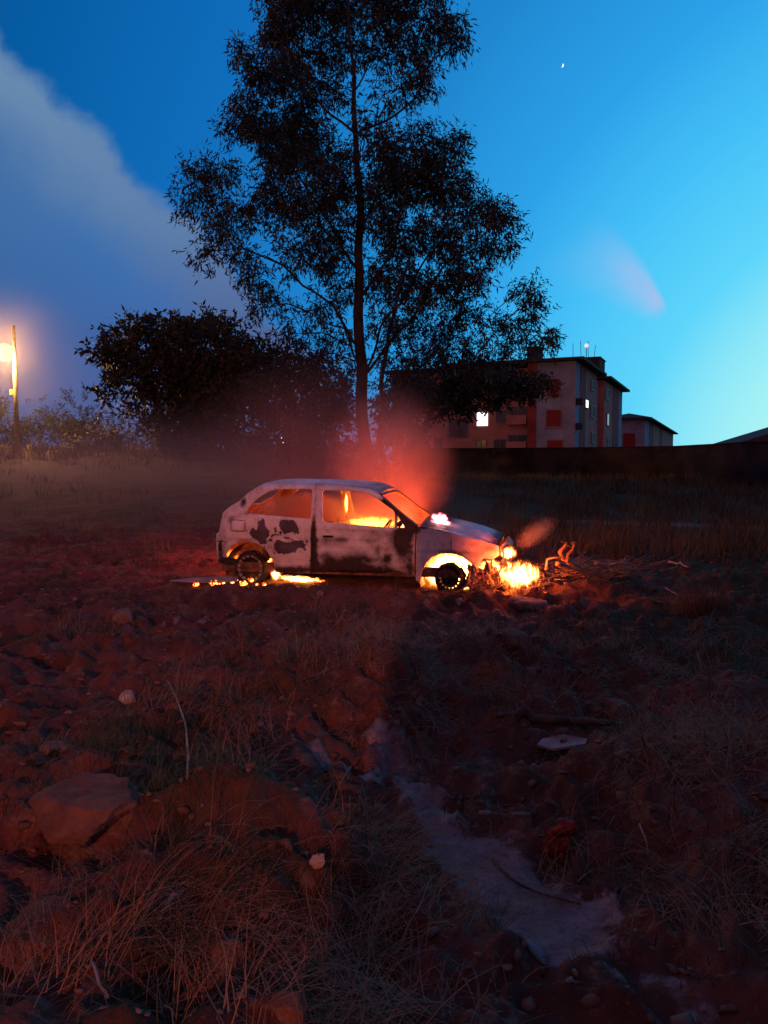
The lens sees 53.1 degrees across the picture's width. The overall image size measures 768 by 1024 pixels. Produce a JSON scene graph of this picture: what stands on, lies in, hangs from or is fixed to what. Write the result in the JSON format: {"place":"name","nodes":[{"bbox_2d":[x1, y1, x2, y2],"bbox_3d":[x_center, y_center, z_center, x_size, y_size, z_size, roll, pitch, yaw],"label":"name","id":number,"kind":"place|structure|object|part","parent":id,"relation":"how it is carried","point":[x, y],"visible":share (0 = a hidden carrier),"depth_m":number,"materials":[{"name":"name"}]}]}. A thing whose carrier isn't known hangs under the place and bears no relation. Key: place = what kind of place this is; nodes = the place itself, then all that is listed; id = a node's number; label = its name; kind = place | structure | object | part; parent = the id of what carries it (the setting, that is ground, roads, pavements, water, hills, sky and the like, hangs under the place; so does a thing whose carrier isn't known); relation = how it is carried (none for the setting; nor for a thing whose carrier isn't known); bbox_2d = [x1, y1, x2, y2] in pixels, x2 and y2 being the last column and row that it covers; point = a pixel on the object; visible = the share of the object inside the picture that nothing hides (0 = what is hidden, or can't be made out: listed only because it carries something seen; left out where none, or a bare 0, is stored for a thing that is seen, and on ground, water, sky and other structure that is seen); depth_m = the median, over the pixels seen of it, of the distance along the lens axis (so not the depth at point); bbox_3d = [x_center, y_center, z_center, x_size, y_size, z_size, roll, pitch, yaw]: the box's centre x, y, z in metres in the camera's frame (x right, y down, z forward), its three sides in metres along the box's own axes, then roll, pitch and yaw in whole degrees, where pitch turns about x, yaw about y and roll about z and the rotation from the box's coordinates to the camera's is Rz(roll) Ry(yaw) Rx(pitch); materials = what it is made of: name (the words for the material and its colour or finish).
{"place":"outdoors","nodes":[
{"label":"outdoors","id":0,"kind":"place"},
{"bbox_2d":[0,448,767,1023],"bbox_3d":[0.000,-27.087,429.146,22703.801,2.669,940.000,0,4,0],"label":"ground","id":1,"kind":"structure","parent":0,"point":[658,990],"depth_m":4.23,"materials":[{"name":"brown soil"}]},
{"bbox_2d":[0,325,19,449],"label":"street lamp","id":2,"kind":"object","parent":1,"relation":"on","point":[8,353],"visible":0.98,"depth_m":39.55,"materials":[{"name":"paint"}]},
{"bbox_2d":[0,396,53,448],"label":"shrub","id":3,"kind":"object","parent":1,"relation":"on","point":[26,421],"visible":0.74,"depth_m":44.95,"materials":[{"name":"green plant"}]},
{"bbox_2d":[5,895,69,958],"bbox_3d":[-1.130,1.447,2.574,0.267,0.189,0.299,1,4,9],"label":"boulder","id":4,"kind":"object","parent":1,"relation":"on","point":[29,946],"visible":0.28,"depth_m":2.55,"materials":[{"name":"stone"}]},
{"bbox_2d":[0,387,93,446],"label":"shrub","id":5,"kind":"object","parent":1,"relation":"on","point":[50,435],"visible":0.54,"depth_m":45.72,"materials":[{"name":"green plant"}]},
{"bbox_2d":[39,740,69,757],"bbox_3d":[-1.793,1.310,4.216,0.199,0.103,0.133,0,4,-3],"label":"stone","id":6,"kind":"object","parent":1,"relation":"on","point":[55,747],"visible":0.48,"depth_m":4.17,"materials":[{"name":"stone"}]},
{"bbox_2d":[39,389,122,444],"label":"shrub","id":7,"kind":"object","parent":1,"relation":"on","point":[65,425],"visible":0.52,"depth_m":45.48,"materials":[{"name":"green plant"}]},
{"bbox_2d":[28,772,142,848],"bbox_3d":[-1.228,1.233,3.151,0.479,0.211,0.435,0,4,7],"label":"boulder","id":8,"kind":"object","parent":1,"relation":"on","point":[78,800],"visible":0.86,"depth_m":3.05,"materials":[{"name":"stone"}]},
{"bbox_2d":[51,409,132,450],"bbox_3d":[-15.094,-3.809,38.935,3.714,2.932,3.327,3,5,36],"label":"shrub","id":9,"kind":"object","parent":1,"relation":"on","point":[92,437],"visible":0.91,"depth_m":38.58,"materials":[{"name":"green plant"}]},
{"bbox_2d":[83,961,108,998],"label":"dry stalk","id":10,"kind":"object","parent":1,"relation":"on","point":[93,965],"visible":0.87,"depth_m":2.23,"materials":[{"name":"beige plant"}]},
{"bbox_2d":[86,419,145,450],"bbox_3d":[-13.919,-3.923,39.696,3.026,2.244,2.393,0,4,0],"label":"shrub","id":11,"kind":"object","parent":1,"relation":"on","point":[119,436],"visible":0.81,"depth_m":39.80,"materials":[{"name":"green plant"}]},
{"bbox_2d":[112,607,132,622],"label":"stone","id":12,"kind":"object","parent":1,"relation":"on","point":[123,614],"visible":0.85,"depth_m":7.30,"materials":[{"name":"grey stone"}]},
{"bbox_2d":[118,690,135,705],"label":"stone","id":13,"kind":"object","parent":1,"relation":"on","point":[122,697],"visible":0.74,"depth_m":4.95,"materials":[{"name":"stone"}]},
{"bbox_2d":[106,409,159,447],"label":"shrub","id":14,"kind":"object","parent":1,"relation":"on","point":[126,441],"visible":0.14,"depth_m":45.85,"materials":[{"name":"green plant"}]},
{"bbox_2d":[74,304,204,457],"bbox_3d":[-10.686,-5.531,33.821,5.980,7.090,5.606,0,4,0],"label":"broadleaf tree","id":15,"kind":"object","parent":1,"relation":"on","point":[126,353],"visible":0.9,"depth_m":32.98,"materials":[{"name":"green plant"}]},
{"bbox_2d":[141,429,160,450],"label":"shrub","id":16,"kind":"object","parent":1,"relation":"on","point":[150,441],"visible":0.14,"depth_m":37.46,"materials":[{"name":"green plant"}]},
{"bbox_2d":[156,888,184,921],"bbox_3d":[-0.728,1.337,2.640,0.019,0.044,0.181,1,4,15],"label":"stick","id":17,"kind":"object","parent":1,"relation":"on","point":[171,898],"visible":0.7,"depth_m":2.61,"materials":[{"name":"brown wood"}]},
{"bbox_2d":[166,680,188,778],"bbox_3d":[-1.021,1.044,3.840,0.052,0.054,1.360,-1,4,-19],"label":"dry stalk","id":18,"kind":"object","parent":1,"relation":"on","point":[187,767],"visible":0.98,"depth_m":3.64,"materials":[{"name":"brown plant"}]},
{"bbox_2d":[170,576,237,582],"bbox_3d":[-2.242,0.848,9.602,0.850,0.025,0.260,0,10,0],"label":"metal sheet","id":19,"kind":"object","parent":1,"relation":"on","point":[219,579],"visible":1,"depth_m":9.58,"materials":[{"name":"grey metal"}]},
{"bbox_2d":[145,299,285,454],"bbox_3d":[-7.605,-6.058,35.091,6.882,7.919,6.736,0,4,0],"label":"broadleaf tree","id":20,"kind":"object","parent":1,"relation":"on","point":[206,371],"visible":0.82,"depth_m":33.31,"materials":[{"name":"green plant"}]},
{"bbox_2d":[207,935,243,978],"bbox_3d":[-0.511,1.456,2.479,0.119,0.192,0.084,-1,4,-19],"label":"rock","id":21,"kind":"object","parent":1,"relation":"on","point":[237,948],"visible":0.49,"depth_m":2.44,"materials":[{"name":"stone"}]},
{"bbox_2d":[239,581,247,585],"bbox_3d":[-1.745,0.885,9.525,0.096,0.064,0.077,1,4,17],"label":"ember","id":22,"kind":"object","parent":1,"relation":"on","point":[242,583],"visible":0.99,"depth_m":9.50,"materials":[{"name":"orange"}]},
{"bbox_2d":[267,990,306,1023],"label":"stone","id":23,"kind":"object","parent":1,"relation":"on","point":[285,1008],"visible":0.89,"depth_m":2.15,"materials":[{"name":"brown stone"}]},
{"bbox_2d":[227,331,357,467],"bbox_3d":[-3.492,-4.775,32.496,5.906,6.103,5.818,0,4,0],"label":"broadleaf tree","id":24,"kind":"object","parent":1,"relation":"on","point":[309,426],"visible":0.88,"depth_m":31.18,"materials":[{"name":"green plant"}]},
{"bbox_2d":[309,853,324,868],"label":"stone","id":25,"kind":"object","parent":1,"relation":"on","point":[314,859],"visible":0.94,"depth_m":2.87,"materials":[{"name":"beige stone"}]},
{"bbox_2d":[293,429,346,464],"bbox_3d":[-2.996,-2.916,36.028,2.881,2.186,2.911,0,4,0],"label":"shrub","id":26,"kind":"object","parent":1,"relation":"on","point":[313,458],"visible":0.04,"depth_m":35.35,"materials":[{"name":"green plant"}]},
{"bbox_2d":[308,427,388,468],"bbox_3d":[-1.591,-2.850,34.852,3.824,2.961,3.041,0,4,0],"label":"shrub","id":27,"kind":"object","parent":1,"relation":"on","point":[340,451],"visible":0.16,"depth_m":34.61,"materials":[{"name":"green plant"}]},
{"bbox_2d":[164,0,567,480],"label":"eucalyptus tree","id":28,"kind":"object","parent":1,"relation":"on","point":[301,150],"visible":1,"depth_m":24.97,"materials":[{"name":"green plant"}]},
{"bbox_2d":[216,478,518,592],"bbox_3d":[-0.216,0.278,10.194,4.030,1.430,1.731,1,4,12],"label":"burning car","id":29,"kind":"object","parent":1,"relation":"on","point":[276,535],"visible":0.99,"depth_m":9.60,"materials":[{"name":"white paint"}]},
{"bbox_3d":[-0.232,0.215,9.549,1.314,1.092,0.244,1,4,12],"label":"door","id":30,"kind":"part","parent":29,"relation":"part of","materials":[{"name":"white paint"}]},
{"bbox_3d":[0.054,0.129,10.889,1.314,1.092,0.244,1,4,12],"label":"door","id":31,"kind":"part","parent":29,"relation":"part of","materials":[{"name":"white paint"}]},
{"bbox_2d":[342,434,417,475],"bbox_3d":[-0.585,-2.320,33.510,3.519,2.296,2.674,2,4,34],"label":"shrub","id":32,"kind":"object","parent":1,"relation":"on","point":[354,461],"visible":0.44,"depth_m":33.49,"materials":[{"name":"green plant"}]},
{"bbox_2d":[0,440,767,564],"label":"grass","id":33,"kind":"structure","parent":1,"relation":"on","point":[657,529],"depth_m":22.17,"materials":[{"name":"brown plant"}]},
{"bbox_2d":[0,551,767,1023],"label":"gravel","id":34,"kind":"structure","parent":1,"relation":"on","point":[586,1001],"depth_m":3.18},
{"bbox_2d":[361,256,441,492],"bbox_3d":[0.579,-4.184,23.834,2.543,7.362,3.453,0,4,0],"label":"slender tree","id":35,"kind":"object","parent":1,"relation":"on","point":[383,366],"visible":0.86,"depth_m":23.63,"materials":[{"name":"green plant"}]},
{"bbox_2d":[455,598,462,605],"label":"stone","id":36,"kind":"object","parent":1,"relation":"on","point":[459,601],"visible":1,"depth_m":8.47,"materials":[{"name":"grey stone"}]},
{"bbox_2d":[367,354,564,474],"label":"broadleaf tree","id":37,"kind":"object","parent":1,"relation":"on","point":[450,394],"visible":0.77,"depth_m":43.58,"materials":[{"name":"green plant"}]},
{"bbox_2d":[468,580,508,589],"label":"embers","id":38,"kind":"object","parent":1,"relation":"on","point":[505,585],"visible":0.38,"depth_m":9.25,"materials":[{"name":"orange"}]},
{"bbox_2d":[385,341,629,472],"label":"apartment building","id":39,"kind":"structure","parent":1,"relation":"on","point":[584,409],"depth_m":78.20,"materials":[{"name":"beige paint"}]},
{"bbox_2d":[434,437,442,447],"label":"window","id":40,"kind":"structure","parent":39,"relation":"in","point":[438,440],"depth_m":80.83,"materials":[{"name":"grey glass"}]},
{"bbox_2d":[448,419,467,437],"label":"window","id":41,"kind":"structure","parent":39,"relation":"in","point":[454,431],"depth_m":79.94,"materials":[{"name":"black glass"}]},
{"bbox_2d":[476,440,486,447],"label":"window","id":42,"kind":"structure","parent":39,"relation":"in","point":[480,443],"depth_m":78.95,"materials":[{"name":"yellow glass"}]},
{"bbox_2d":[477,412,487,425],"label":"window","id":43,"kind":"structure","parent":39,"relation":"in","point":[481,421],"depth_m":78.81,"materials":[{"name":"white glass"}]},
{"bbox_2d":[494,439,506,447],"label":"window","id":44,"kind":"structure","parent":39,"relation":"in","point":[498,443],"depth_m":78.19,"materials":[{"name":"black glass"}]},
{"bbox_2d":[496,410,506,422],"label":"window","id":45,"kind":"structure","parent":39,"relation":"in","point":[499,419],"depth_m":77.94,"materials":[{"name":"black glass"}]},
{"bbox_2d":[545,378,560,397],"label":"window","id":46,"kind":"structure","parent":39,"relation":"in","point":[548,393],"depth_m":75.10,"materials":[{"name":"red"}]},
{"bbox_2d":[545,409,562,427],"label":"window","id":47,"kind":"structure","parent":39,"relation":"in","point":[553,419],"depth_m":75.34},
{"bbox_2d":[546,440,563,447],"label":"window","id":48,"kind":"structure","parent":39,"relation":"in","point":[549,443],"depth_m":75.45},
{"bbox_2d":[585,399,588,408],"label":"window","id":49,"kind":"structure","parent":39,"relation":"in","point":[586,400],"depth_m":80.18,"materials":[{"name":"white glass"}]},
{"bbox_2d":[590,380,594,391],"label":"window","id":50,"kind":"structure","parent":39,"relation":"in","point":[592,383],"depth_m":83.08,"materials":[{"name":"grey glass"}]},
{"bbox_2d":[590,405,594,417],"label":"window","id":51,"kind":"structure","parent":39,"relation":"in","point":[592,408],"depth_m":83.60,"materials":[{"name":"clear glass"}]},
{"bbox_2d":[591,432,595,443],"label":"window","id":52,"kind":"structure","parent":39,"relation":"in","point":[593,435],"depth_m":84.66,"materials":[{"name":"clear glass"}]},
{"bbox_2d":[605,388,609,400],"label":"window","id":53,"kind":"structure","parent":39,"relation":"in","point":[607,392],"depth_m":93.77,"materials":[{"name":"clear glass"}]},
{"bbox_2d":[606,413,609,426],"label":"window","id":54,"kind":"structure","parent":39,"relation":"in","point":[607,414],"depth_m":94.73,"materials":[{"name":"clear glass"}]},
{"bbox_2d":[607,438,610,446],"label":"window","id":55,"kind":"structure","parent":39,"relation":"in","point":[608,440],"depth_m":95.76,"materials":[{"name":"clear glass"}]},
{"bbox_2d":[485,910,548,969],"bbox_3d":[0.421,1.418,2.582,0.067,0.079,0.326,-2,4,-29],"label":"twig","id":56,"kind":"object","parent":1,"relation":"on","point":[491,923],"visible":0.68,"depth_m":2.50,"materials":[{"name":"brown wood"}]},
{"bbox_2d":[504,628,533,655],"bbox_3d":[1.010,1.007,5.797,0.221,0.235,0.187,-1,4,-16],"label":"stone","id":57,"kind":"object","parent":1,"relation":"on","point":[515,635],"visible":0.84,"depth_m":5.74,"materials":[{"name":"grey stone"}]},
{"bbox_2d":[509,811,532,829],"bbox_3d":[0.595,1.343,3.327,0.101,0.096,0.065,-1,4,-10],"label":"stone","id":58,"kind":"object","parent":1,"relation":"on","point":[526,820],"visible":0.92,"depth_m":3.30,"materials":[{"name":"grey stone"}]},
{"bbox_2d":[507,597,547,611],"bbox_3d":[1.553,1.019,8.341,0.428,0.169,0.381,0,4,5],"label":"stone","id":59,"kind":"object","parent":1,"relation":"on","point":[526,604],"visible":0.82,"depth_m":8.21,"materials":[{"name":"grey stone"}]},
{"bbox_2d":[491,858,580,904],"bbox_3d":[0.555,1.426,2.947,0.074,0.024,0.438,-3,5,-39],"label":"root","id":60,"kind":"object","parent":1,"relation":"on","point":[520,884],"visible":0.91,"depth_m":2.91,"materials":[{"name":"brown wood"}]},
{"bbox_2d":[525,564,564,592],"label":"embers","id":61,"kind":"object","parent":1,"relation":"on","point":[545,583],"visible":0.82,"depth_m":9.96,"materials":[{"name":"orange wood"}]},
{"bbox_2d":[541,817,576,860],"bbox_3d":[0.719,1.346,3.152,0.149,0.179,0.083,0,4,0],"label":"red rag","id":62,"kind":"object","parent":1,"relation":"on","point":[565,823],"visible":0.93,"depth_m":3.13,"materials":[{"name":"fabric"}]},
{"bbox_2d":[537,734,586,750],"bbox_3d":[1.015,1.315,4.382,0.290,0.044,0.120,0,12,6],"label":"metal sheet","id":63,"kind":"object","parent":1,"relation":"on","point":[555,743],"visible":0.9,"depth_m":4.37,"materials":[{"name":"grey metal"}]},
{"bbox_2d":[513,705,617,725],"bbox_3d":[1.094,1.225,4.638,0.632,0.127,0.067,0,4,2],"label":"log","id":64,"kind":"object","parent":1,"relation":"on","point":[532,717],"visible":0.98,"depth_m":4.62,"materials":[{"name":"brown wood"}]},
{"bbox_2d":[401,441,767,487],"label":"boundary wall","id":65,"kind":"structure","parent":1,"relation":"on","point":[739,460],"depth_m":42.29,"materials":[{"name":"concrete"}]},
{"bbox_2d":[514,552,679,584],"bbox_3d":[2.966,0.715,10.210,2.646,0.486,2.328,0,4,0],"label":"brushwood","id":66,"kind":"object","parent":1,"relation":"on","point":[622,569],"visible":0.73,"depth_m":9.53,"materials":[{"name":"brown wood"}]},
{"bbox_2d":[560,541,586,558],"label":"branch","id":67,"kind":"object","parent":66,"relation":"on","point":[576,550],"visible":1,"depth_m":9.17,"materials":[{"name":"brown wood"}]},
{"bbox_2d":[558,542,595,570],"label":"branch","id":68,"kind":"object","parent":66,"relation":"on","point":[572,563],"visible":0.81,"depth_m":9.25,"materials":[{"name":"brown wood"}]},
{"bbox_2d":[565,541,575,562],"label":"branch","id":69,"kind":"object","parent":68,"relation":"attached to","point":[568,554],"visible":1,"depth_m":9.13,"materials":[{"name":"brown wood"}]},
{"bbox_2d":[555,561,601,575],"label":"branch","id":70,"kind":"object","parent":66,"relation":"on","point":[563,565],"visible":0.99,"depth_m":9.13,"materials":[{"name":"brown wood"}]},
{"bbox_2d":[545,557,626,569],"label":"branch","id":71,"kind":"object","parent":66,"relation":"on","point":[546,563],"visible":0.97,"depth_m":9.21,"materials":[{"name":"brown wood"}]},
{"bbox_2d":[595,558,625,566],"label":"branch","id":72,"kind":"object","parent":66,"relation":"on","point":[608,565],"visible":1,"depth_m":9.35,"materials":[{"name":"brown wood"}]},
{"bbox_2d":[597,636,612,648],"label":"stone","id":73,"kind":"object","parent":1,"relation":"on","point":[606,639],"visible":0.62,"depth_m":6.23,"materials":[{"name":"stone"}]},
{"bbox_2d":[603,698,629,719],"bbox_3d":[1.445,1.247,4.775,0.122,0.170,0.145,-3,5,-36],"label":"stone","id":74,"kind":"object","parent":1,"relation":"on","point":[613,706],"visible":0.75,"depth_m":4.74,"materials":[{"name":"grey stone"}]},
{"bbox_2d":[614,748,632,758],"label":"stone","id":75,"kind":"object","parent":1,"relation":"on","point":[623,754],"visible":0.84,"depth_m":3.61,"materials":[{"name":"grey stone"}]},
{"bbox_2d":[638,823,648,853],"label":"dry stalk","id":76,"kind":"object","parent":1,"relation":"on","point":[641,829],"visible":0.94,"depth_m":3.04,"materials":[{"name":"brown plant"}]},
{"bbox_2d":[668,560,688,567],"bbox_3d":[4.175,0.729,10.884,0.039,0.062,0.564,0,4,-7],"label":"stick","id":77,"kind":"object","parent":1,"relation":"on","point":[672,562],"visible":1,"depth_m":10.88,"materials":[{"name":"brown wood"}]},
{"bbox_2d":[640,596,730,614],"bbox_3d":[3.188,0.986,8.163,0.962,0.084,0.039,3,5,42],"label":"stick","id":78,"kind":"object","parent":1,"relation":"on","point":[652,600],"visible":0.56,"depth_m":8.32,"materials":[{"name":"brown wood"}]},
{"bbox_2d":[644,579,755,618],"bbox_3d":[3.283,0.906,7.979,1.071,0.434,0.794,2,4,32],"label":"dry bush","id":79,"kind":"object","parent":1,"relation":"on","point":[713,600],"visible":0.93,"depth_m":7.91,"materials":[{"name":"plant"}]},
{"bbox_2d":[714,427,767,443],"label":"house","id":80,"kind":"structure","parent":1,"relation":"on","point":[760,435],"depth_m":62.88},
{"bbox_2d":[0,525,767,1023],"bbox_3d":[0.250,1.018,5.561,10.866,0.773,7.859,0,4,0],"label":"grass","id":81,"kind":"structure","parent":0,"point":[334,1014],"depth_m":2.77,"materials":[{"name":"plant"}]},
{"bbox_2d":[0,0,767,463],"label":"sky","id":82,"kind":"structure","parent":0,"point":[639,162],"materials":[{"name":"blue"}]},
{"bbox_2d":[621,413,677,446],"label":"apartment building","id":83,"kind":"structure","parent":0,"point":[639,430],"depth_m":135.82,"materials":[{"name":"beige paint"}]},
{"bbox_2d":[623,433,634,446],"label":"window","id":84,"kind":"structure","parent":83,"relation":"in","point":[628,438],"depth_m":135.46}
]}

